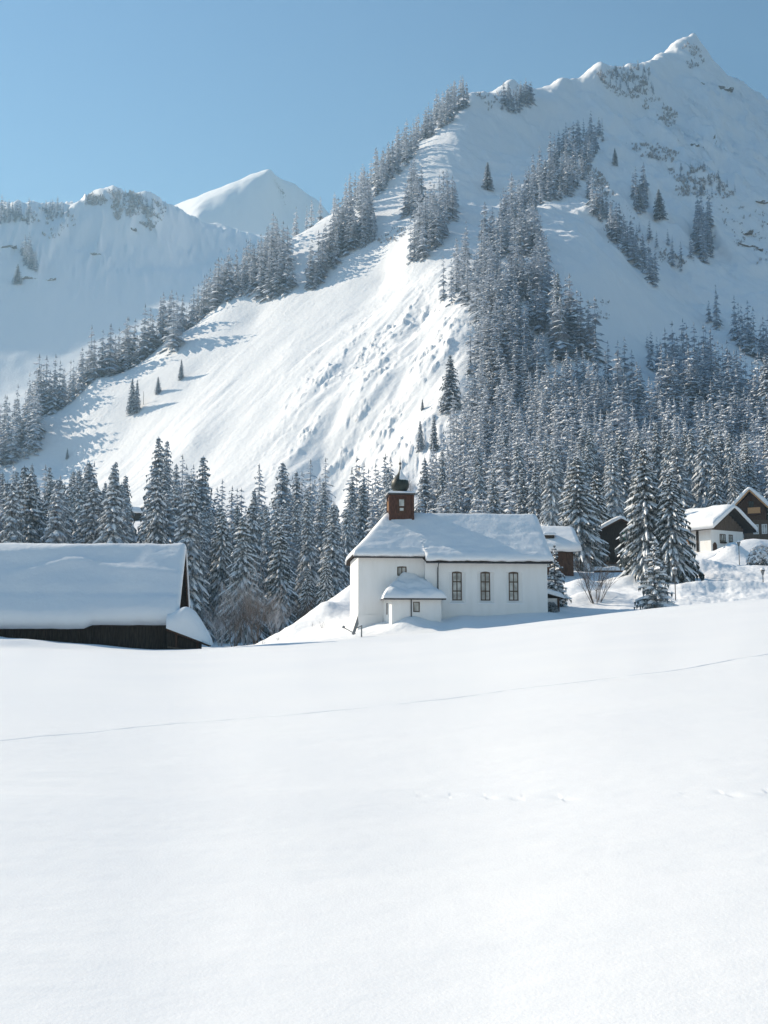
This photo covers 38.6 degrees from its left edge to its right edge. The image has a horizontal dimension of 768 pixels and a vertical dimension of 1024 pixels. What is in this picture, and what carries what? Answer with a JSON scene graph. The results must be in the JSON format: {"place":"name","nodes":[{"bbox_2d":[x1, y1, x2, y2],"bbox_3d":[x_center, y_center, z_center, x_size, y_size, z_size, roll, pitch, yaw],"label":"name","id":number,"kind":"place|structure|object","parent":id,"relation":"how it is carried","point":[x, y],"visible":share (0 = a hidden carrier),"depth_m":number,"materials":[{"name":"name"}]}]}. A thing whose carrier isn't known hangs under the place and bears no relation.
{"place":"outdoors","nodes":[
{"label":"outdoors","id":0,"kind":"place"},
{"bbox_2d":[174,169,329,241],"bbox_3d":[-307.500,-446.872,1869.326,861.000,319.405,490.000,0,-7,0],"label":"distant mountain","id":1,"kind":"structure","parent":0,"point":[251,203],"depth_m":1798.22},
{"bbox_2d":[0,599,767,1023],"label":"meadow","id":2,"kind":"structure","parent":0,"point":[562,821],"depth_m":8.29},
{"bbox_2d":[0,543,212,649],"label":"barn","id":3,"kind":"structure","parent":2,"relation":"on","point":[132,595],"depth_m":64.23,"materials":[{"name":"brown wood"}]},
{"bbox_2d":[345,462,564,629],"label":"church","id":4,"kind":"structure","parent":2,"relation":"on","point":[403,560],"depth_m":88.60,"materials":[{"name":"white paint"}]},
{"bbox_2d":[449,571,465,603],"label":"window","id":5,"kind":"structure","parent":4,"relation":"in","point":[456,576],"depth_m":88.38,"materials":[{"name":"grey glass"}]},
{"bbox_2d":[478,572,494,603],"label":"window","id":6,"kind":"structure","parent":4,"relation":"in","point":[484,576],"depth_m":88.64,"materials":[{"name":"grey glass"}]},
{"bbox_2d":[506,572,522,603],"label":"window","id":7,"kind":"structure","parent":4,"relation":"in","point":[513,576],"depth_m":88.86,"materials":[{"name":"grey glass"}]},
{"bbox_2d":[0,33,767,648],"bbox_3d":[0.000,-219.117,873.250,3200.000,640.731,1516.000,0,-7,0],"label":"mountain","id":8,"kind":"structure","parent":0,"point":[340,367],"depth_m":520.41,"materials":[{"name":"snow"}]},
{"bbox_2d":[0,482,25,542],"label":"spruce tree","id":9,"kind":"object","parent":8,"relation":"on","point":[11,531],"visible":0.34,"depth_m":152.81,"materials":[{"name":"grey plant"}]},
{"bbox_2d":[17,473,45,542],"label":"spruce tree","id":10,"kind":"object","parent":8,"relation":"on","point":[30,532],"visible":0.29,"depth_m":159.74,"materials":[{"name":"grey plant"}]},
{"bbox_2d":[37,497,49,542],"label":"spruce tree","id":11,"kind":"object","parent":8,"relation":"on","point":[43,508],"visible":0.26,"depth_m":171.88,"materials":[{"name":"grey plant"}]},
{"bbox_2d":[40,483,67,543],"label":"spruce tree","id":12,"kind":"object","parent":8,"relation":"on","point":[52,528],"visible":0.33,"depth_m":151.54,"materials":[{"name":"grey plant"}]},
{"bbox_2d":[46,476,72,543],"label":"spruce tree","id":13,"kind":"object","parent":8,"relation":"on","point":[68,534],"visible":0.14,"depth_m":158.69,"materials":[{"name":"grey plant"}]},
{"bbox_2d":[71,486,87,539],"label":"spruce tree","id":14,"kind":"object","parent":8,"relation":"on","point":[77,506],"visible":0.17,"depth_m":189.51,"materials":[{"name":"grey plant"}]},
{"bbox_2d":[77,462,99,498],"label":"spruce tree","id":15,"kind":"object","parent":8,"relation":"on","point":[87,475],"visible":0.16,"depth_m":263.98,"materials":[{"name":"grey plant"}]},
{"bbox_2d":[77,480,106,543],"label":"spruce tree","id":16,"kind":"object","parent":8,"relation":"on","point":[89,526],"visible":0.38,"depth_m":154.34,"materials":[{"name":"grey plant"}]},
{"bbox_2d":[92,475,130,543],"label":"spruce tree","id":17,"kind":"object","parent":8,"relation":"on","point":[114,524],"visible":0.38,"depth_m":150.67,"materials":[{"name":"grey plant"}]},
{"bbox_2d":[119,500,134,542],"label":"spruce tree","id":18,"kind":"object","parent":8,"relation":"on","point":[127,530],"visible":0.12,"depth_m":159.85,"materials":[{"name":"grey plant"}]},
{"bbox_2d":[126,378,135,414],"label":"spruce tree","id":19,"kind":"object","parent":8,"relation":"on","point":[129,407],"visible":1,"depth_m":492.47,"materials":[{"name":"grey plant"}]},
{"bbox_2d":[135,481,155,542],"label":"spruce tree","id":20,"kind":"object","parent":8,"relation":"on","point":[149,491],"visible":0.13,"depth_m":235.79,"materials":[{"name":"grey plant"}]},
{"bbox_2d":[137,437,172,535],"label":"spruce tree","id":21,"kind":"object","parent":8,"relation":"on","point":[158,464],"visible":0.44,"depth_m":302.85,"materials":[{"name":"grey plant"}]},
{"bbox_2d":[143,477,170,543],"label":"spruce tree","id":22,"kind":"object","parent":8,"relation":"on","point":[155,527],"visible":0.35,"depth_m":152.09,"materials":[{"name":"grey plant"}]},
{"bbox_2d":[162,440,173,490],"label":"spruce tree","id":23,"kind":"object","parent":8,"relation":"on","point":[167,460],"visible":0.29,"depth_m":306.81,"materials":[{"name":"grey plant"}]},
{"bbox_2d":[162,493,177,543],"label":"spruce tree","id":24,"kind":"object","parent":8,"relation":"on","point":[171,527],"visible":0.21,"depth_m":169.81,"materials":[{"name":"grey plant"}]},
{"bbox_2d":[170,485,181,531],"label":"spruce tree","id":25,"kind":"object","parent":8,"relation":"on","point":[174,508],"visible":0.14,"depth_m":180.25,"materials":[{"name":"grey plant"}]},
{"bbox_2d":[172,478,215,642],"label":"spruce tree","id":26,"kind":"object","parent":8,"relation":"on","point":[187,533],"visible":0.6,"depth_m":149.57,"materials":[{"name":"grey plant"}]},
{"bbox_2d":[193,456,216,524],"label":"spruce tree","id":27,"kind":"object","parent":8,"relation":"on","point":[204,488],"visible":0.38,"depth_m":272.10,"materials":[{"name":"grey plant"}]},
{"bbox_2d":[205,512,232,637],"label":"spruce tree","id":28,"kind":"object","parent":8,"relation":"on","point":[221,559],"visible":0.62,"depth_m":159.23,"materials":[{"name":"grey plant"}]},
{"bbox_2d":[202,597,239,645],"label":"leafless bush","id":29,"kind":"object","parent":8,"relation":"on","point":[221,626],"visible":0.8,"depth_m":137.17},
{"bbox_2d":[213,595,254,646],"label":"leafless bush","id":30,"kind":"object","parent":8,"relation":"on","point":[240,622],"visible":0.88,"depth_m":133.04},
{"bbox_2d":[230,504,240,550],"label":"spruce tree","id":31,"kind":"object","parent":8,"relation":"on","point":[237,514],"visible":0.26,"depth_m":220.39,"materials":[{"name":"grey plant"}]},
{"bbox_2d":[216,516,270,643],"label":"spruce tree","id":32,"kind":"object","parent":8,"relation":"on","point":[243,559],"visible":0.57,"depth_m":146.90,"materials":[{"name":"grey plant"}]},
{"bbox_2d":[216,562,278,644],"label":"leafless bush","id":33,"kind":"object","parent":8,"relation":"on","point":[237,609],"visible":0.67,"depth_m":137.27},
{"bbox_2d":[242,502,267,617],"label":"spruce tree","id":34,"kind":"object","parent":8,"relation":"on","point":[254,528],"visible":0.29,"depth_m":161.00,"materials":[{"name":"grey plant"}]},
{"bbox_2d":[234,580,279,644],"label":"leafless bush","id":35,"kind":"object","parent":8,"relation":"on","point":[254,616],"visible":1,"depth_m":129.95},
{"bbox_2d":[260,515,271,592],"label":"spruce tree","id":36,"kind":"object","parent":8,"relation":"on","point":[265,545],"visible":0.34,"depth_m":183.49,"materials":[{"name":"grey plant"}]},
{"bbox_2d":[263,510,281,593],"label":"spruce tree","id":37,"kind":"object","parent":8,"relation":"on","point":[276,521],"visible":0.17,"depth_m":169.66,"materials":[{"name":"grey plant"}]},
{"bbox_2d":[254,584,292,635],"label":"leafless bush","id":38,"kind":"object","parent":8,"relation":"on","point":[275,623],"visible":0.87,"depth_m":132.36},
{"bbox_2d":[262,527,299,637],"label":"spruce tree","id":39,"kind":"object","parent":8,"relation":"on","point":[279,578],"visible":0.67,"depth_m":151.01,"materials":[{"name":"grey plant"}]},
{"bbox_2d":[268,463,294,528],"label":"spruce tree","id":40,"kind":"object","parent":8,"relation":"on","point":[283,495],"visible":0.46,"depth_m":263.52,"materials":[{"name":"grey plant"}]},
{"bbox_2d":[281,507,299,588],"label":"spruce tree","id":41,"kind":"object","parent":8,"relation":"on","point":[287,526],"visible":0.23,"depth_m":177.99,"materials":[{"name":"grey plant"}]},
{"bbox_2d":[289,504,302,575],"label":"spruce tree","id":42,"kind":"object","parent":8,"relation":"on","point":[297,526],"visible":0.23,"depth_m":184.78,"materials":[{"name":"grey plant"}]},
{"bbox_2d":[289,471,303,515],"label":"spruce tree","id":43,"kind":"object","parent":8,"relation":"on","point":[296,496],"visible":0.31,"depth_m":267.00,"materials":[{"name":"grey plant"}]},
{"bbox_2d":[286,592,313,621],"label":"leafless bush","id":44,"kind":"object","parent":8,"relation":"on","point":[297,610],"visible":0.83,"depth_m":135.29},
{"bbox_2d":[294,568,315,622],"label":"spruce tree","id":45,"kind":"object","parent":8,"relation":"on","point":[308,587],"visible":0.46,"depth_m":139.48,"materials":[{"name":"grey plant"}]},
{"bbox_2d":[294,504,319,608],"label":"spruce tree","id":46,"kind":"object","parent":8,"relation":"on","point":[308,553],"visible":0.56,"depth_m":163.74,"materials":[{"name":"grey plant"}]},
{"bbox_2d":[312,501,324,575],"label":"spruce tree","id":47,"kind":"object","parent":8,"relation":"on","point":[319,526],"visible":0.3,"depth_m":201.83,"materials":[{"name":"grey plant"}]},
{"bbox_2d":[313,481,330,527],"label":"spruce tree","id":48,"kind":"object","parent":8,"relation":"on","point":[324,502],"visible":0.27,"depth_m":247.56,"materials":[{"name":"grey plant"}]},
{"bbox_2d":[315,556,334,606],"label":"spruce tree","id":49,"kind":"object","parent":8,"relation":"on","point":[325,588],"visible":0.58,"depth_m":137.57,"materials":[{"name":"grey plant"}]},
{"bbox_2d":[315,501,347,595],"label":"spruce tree","id":50,"kind":"object","parent":8,"relation":"on","point":[333,551],"visible":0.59,"depth_m":158.60,"materials":[{"name":"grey plant"}]},
{"bbox_2d":[317,503,349,598],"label":"spruce tree","id":51,"kind":"object","parent":8,"relation":"on","point":[346,577],"visible":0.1,"depth_m":171.23,"materials":[{"name":"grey plant"}]},
{"bbox_2d":[341,508,354,586],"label":"spruce tree","id":52,"kind":"object","parent":8,"relation":"on","point":[348,542],"visible":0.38,"depth_m":182.55,"materials":[{"name":"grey plant"}]},
{"bbox_2d":[343,481,357,536],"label":"spruce tree","id":53,"kind":"object","parent":8,"relation":"on","point":[351,499],"visible":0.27,"depth_m":234.48,"materials":[{"name":"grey plant"}]},
{"bbox_2d":[352,484,373,543],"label":"spruce tree","id":54,"kind":"object","parent":8,"relation":"on","point":[362,508],"visible":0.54,"depth_m":226.56,"materials":[{"name":"grey plant"}]},
{"bbox_2d":[0,62,767,545],"bbox_3d":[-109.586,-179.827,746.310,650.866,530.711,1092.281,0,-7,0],"label":"forest","id":55,"kind":"object","parent":8,"relation":"on","point":[696,394],"visible":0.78,"depth_m":407.01,"materials":[{"name":"plant"}]},
{"bbox_2d":[19,41,767,319],"bbox_3d":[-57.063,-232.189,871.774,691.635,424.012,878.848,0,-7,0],"label":"scrub","id":56,"kind":"object","parent":8,"relation":"on","point":[130,208],"visible":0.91,"depth_m":815.90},
{"bbox_2d":[414,460,435,512],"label":"spruce tree","id":57,"kind":"object","parent":8,"relation":"on","point":[424,486],"visible":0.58,"depth_m":244.79,"materials":[{"name":"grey plant"}]},
{"bbox_2d":[428,416,438,451],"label":"spruce tree","id":58,"kind":"object","parent":8,"relation":"on","point":[433,438],"visible":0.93,"depth_m":323.54,"materials":[{"name":"grey plant"}]},
{"bbox_2d":[433,452,448,512],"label":"spruce tree","id":59,"kind":"object","parent":8,"relation":"on","point":[441,477],"visible":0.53,"depth_m":240.11,"materials":[{"name":"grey plant"}]},
{"bbox_2d":[437,355,462,412],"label":"spruce tree","id":60,"kind":"object","parent":8,"relation":"on","point":[449,387],"visible":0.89,"depth_m":343.75,"materials":[{"name":"grey plant"}]},
{"bbox_2d":[449,489,459,512],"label":"spruce tree","id":61,"kind":"object","parent":8,"relation":"on","point":[455,505],"visible":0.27,"depth_m":196.07,"materials":[{"name":"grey plant"}]},
{"bbox_2d":[466,447,488,510],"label":"spruce tree","id":62,"kind":"object","parent":8,"relation":"on","point":[479,460],"visible":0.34,"depth_m":239.39,"materials":[{"name":"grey plant"}]},
{"bbox_2d":[469,465,487,513],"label":"spruce tree","id":63,"kind":"object","parent":8,"relation":"on","point":[479,487],"visible":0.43,"depth_m":219.49,"materials":[{"name":"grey plant"}]},
{"bbox_2d":[481,162,494,190],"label":"spruce tree","id":64,"kind":"object","parent":8,"relation":"on","point":[487,180],"visible":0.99,"depth_m":608.79,"materials":[{"name":"grey plant"}]},
{"bbox_2d":[485,468,504,513],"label":"spruce tree","id":65,"kind":"object","parent":8,"relation":"on","point":[493,502],"visible":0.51,"depth_m":208.66,"materials":[{"name":"grey plant"}]},
{"bbox_2d":[495,429,511,493],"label":"spruce tree","id":66,"kind":"object","parent":8,"relation":"on","point":[506,447],"visible":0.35,"depth_m":252.62,"materials":[{"name":"grey plant"}]},
{"bbox_2d":[506,442,528,513],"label":"spruce tree","id":67,"kind":"object","parent":8,"relation":"on","point":[517,458],"visible":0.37,"depth_m":234.30,"materials":[{"name":"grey plant"}]},
{"bbox_2d":[513,467,529,513],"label":"spruce tree","id":68,"kind":"object","parent":8,"relation":"on","point":[521,501],"visible":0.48,"depth_m":203.19,"materials":[{"name":"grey plant"}]},
{"bbox_2d":[524,468,545,522],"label":"spruce tree","id":69,"kind":"object","parent":8,"relation":"on","point":[534,503],"visible":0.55,"depth_m":195.96,"materials":[{"name":"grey plant"}]},
{"bbox_2d":[539,444,561,525],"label":"spruce tree","id":70,"kind":"object","parent":8,"relation":"on","point":[551,512],"visible":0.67,"depth_m":173.04,"materials":[{"name":"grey plant"}]},
{"bbox_2d":[547,273,567,348],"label":"spruce tree","id":71,"kind":"object","parent":8,"relation":"on","point":[557,296],"visible":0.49,"depth_m":376.47,"materials":[{"name":"grey plant"}]},
{"bbox_2d":[547,544,571,606],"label":"spruce tree","id":72,"kind":"object","parent":8,"relation":"on","point":[557,579],"visible":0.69,"depth_m":96.74,"materials":[{"name":"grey plant"}]},
{"bbox_2d":[554,447,564,510],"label":"spruce tree","id":73,"kind":"object","parent":8,"relation":"on","point":[560,486],"visible":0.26,"depth_m":202.29,"materials":[{"name":"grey plant"}]},
{"bbox_2d":[541,526,581,575],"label":"house","id":74,"kind":"structure","parent":8,"relation":"on","point":[565,539],"depth_m":120.57,"materials":[{"name":"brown wood"}]},
{"bbox_2d":[558,456,609,571],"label":"spruce tree","id":75,"kind":"object","parent":8,"relation":"on","point":[577,516],"visible":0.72,"depth_m":136.67,"materials":[{"name":"green plant"}]},
{"bbox_2d":[583,445,595,494],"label":"spruce tree","id":76,"kind":"object","parent":8,"relation":"on","point":[588,468],"visible":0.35,"depth_m":200.00,"materials":[{"name":"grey plant"}]},
{"bbox_2d":[582,428,602,487],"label":"spruce tree","id":77,"kind":"object","parent":8,"relation":"on","point":[590,436],"visible":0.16,"depth_m":236.44,"materials":[{"name":"grey plant"}]},
{"bbox_2d":[565,546,620,603],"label":"bare shrub","id":78,"kind":"object","parent":8,"relation":"on","point":[601,583],"visible":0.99,"depth_m":98.90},
{"bbox_2d":[588,471,610,528],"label":"spruce tree","id":79,"kind":"object","parent":8,"relation":"on","point":[596,492],"visible":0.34,"depth_m":150.88,"materials":[{"name":"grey plant"}]},
{"bbox_2d":[594,516,630,566],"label":"house","id":80,"kind":"structure","parent":8,"relation":"on","point":[612,529],"depth_m":139.99,"materials":[{"name":"brown wood"}]},
{"bbox_2d":[601,449,626,520],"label":"spruce tree","id":81,"kind":"object","parent":8,"relation":"on","point":[613,493],"visible":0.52,"depth_m":173.12,"materials":[{"name":"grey plant"}]},
{"bbox_2d":[614,434,631,507],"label":"spruce tree","id":82,"kind":"object","parent":8,"relation":"on","point":[623,459],"visible":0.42,"depth_m":205.26,"materials":[{"name":"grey plant"}]},
{"bbox_2d":[626,442,639,518],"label":"spruce tree","id":83,"kind":"object","parent":8,"relation":"on","point":[635,448],"visible":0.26,"depth_m":177.68,"materials":[{"name":"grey plant"}]},
{"bbox_2d":[614,447,662,580],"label":"spruce tree","id":84,"kind":"object","parent":8,"relation":"on","point":[640,528],"visible":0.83,"depth_m":112.01,"materials":[{"name":"green plant"}]},
{"bbox_2d":[634,537,678,609],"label":"spruce tree","id":85,"kind":"object","parent":8,"relation":"on","point":[649,600],"visible":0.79,"depth_m":86.53,"materials":[{"name":"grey plant"}]},
{"bbox_2d":[650,423,663,497],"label":"spruce tree","id":86,"kind":"object","parent":8,"relation":"on","point":[656,438],"visible":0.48,"depth_m":232.87,"materials":[{"name":"grey plant"}]},
{"bbox_2d":[653,189,668,220],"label":"spruce tree","id":87,"kind":"object","parent":8,"relation":"on","point":[659,211],"visible":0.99,"depth_m":589.13,"materials":[{"name":"grey plant"}]},
{"bbox_2d":[655,431,673,507],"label":"spruce tree","id":88,"kind":"object","parent":8,"relation":"on","point":[665,462],"visible":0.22,"depth_m":211.38,"materials":[{"name":"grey plant"}]},
{"bbox_2d":[642,471,704,583],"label":"spruce tree","id":89,"kind":"object","parent":8,"relation":"on","point":[674,550],"visible":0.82,"depth_m":109.41,"materials":[{"name":"green plant"}]},
{"bbox_2d":[665,436,697,509],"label":"spruce tree","id":90,"kind":"object","parent":8,"relation":"on","point":[679,473],"visible":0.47,"depth_m":177.03,"materials":[{"name":"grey plant"}]},
{"bbox_2d":[683,430,697,505],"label":"spruce tree","id":91,"kind":"object","parent":8,"relation":"on","point":[691,450],"visible":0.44,"depth_m":227.67,"materials":[{"name":"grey plant"}]},
{"bbox_2d":[688,430,721,507],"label":"spruce tree","id":92,"kind":"object","parent":8,"relation":"on","point":[700,490],"visible":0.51,"depth_m":191.04,"materials":[{"name":"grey plant"}]},
{"bbox_2d":[707,459,723,506],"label":"spruce tree","id":93,"kind":"object","parent":8,"relation":"on","point":[715,497],"visible":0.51,"depth_m":176.80,"materials":[{"name":"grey plant"}]},
{"bbox_2d":[676,504,757,551],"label":"chalet","id":94,"kind":"object","parent":8,"relation":"on","point":[714,527],"visible":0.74,"depth_m":158.40,"materials":[{"name":"white wood"}]},
{"bbox_2d":[707,431,726,504],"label":"spruce tree","id":95,"kind":"object","parent":8,"relation":"on","point":[714,449],"visible":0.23,"depth_m":197.45,"materials":[{"name":"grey plant"}]},
{"bbox_2d":[716,429,725,489],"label":"spruce tree","id":96,"kind":"object","parent":8,"relation":"on","point":[720,447],"visible":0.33,"depth_m":223.74,"materials":[{"name":"grey plant"}]},
{"bbox_2d":[721,434,736,503],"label":"spruce tree","id":97,"kind":"object","parent":8,"relation":"on","point":[729,453],"visible":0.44,"depth_m":217.01,"materials":[{"name":"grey plant"}]},
{"bbox_2d":[726,458,743,536],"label":"spruce tree","id":98,"kind":"object","parent":8,"relation":"on","point":[733,495],"visible":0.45,"depth_m":183.50,"materials":[{"name":"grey plant"}]},
{"bbox_2d":[728,454,745,534],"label":"spruce tree","id":99,"kind":"object","parent":8,"relation":"on","point":[741,481],"visible":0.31,"depth_m":190.59,"materials":[{"name":"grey plant"}]},
{"bbox_2d":[731,487,767,539],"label":"chalet","id":100,"kind":"object","parent":8,"relation":"on","point":[751,503],"visible":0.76,"depth_m":170.70,"materials":[{"name":"brown wood"}]},
{"bbox_2d":[739,434,761,493],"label":"spruce tree","id":101,"kind":"object","parent":8,"relation":"on","point":[746,441],"visible":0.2,"depth_m":203.40,"materials":[{"name":"grey plant"}]},
{"bbox_2d":[740,444,761,494],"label":"spruce tree","id":102,"kind":"object","parent":8,"relation":"on","point":[750,478],"visible":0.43,"depth_m":195.30,"materials":[{"name":"grey plant"}]},
{"bbox_2d":[746,545,767,565],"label":"evergreen bush","id":103,"kind":"object","parent":8,"relation":"on","point":[757,553],"visible":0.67,"depth_m":126.32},
{"bbox_2d":[754,354,767,426],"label":"spruce tree","id":104,"kind":"object","parent":8,"relation":"on","point":[763,395],"visible":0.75,"depth_m":325.49,"materials":[{"name":"grey plant"}]},
{"bbox_2d":[0,0,767,214],"label":"sky","id":105,"kind":"structure","parent":0,"point":[177,101],"materials":[{"name":"blue"}]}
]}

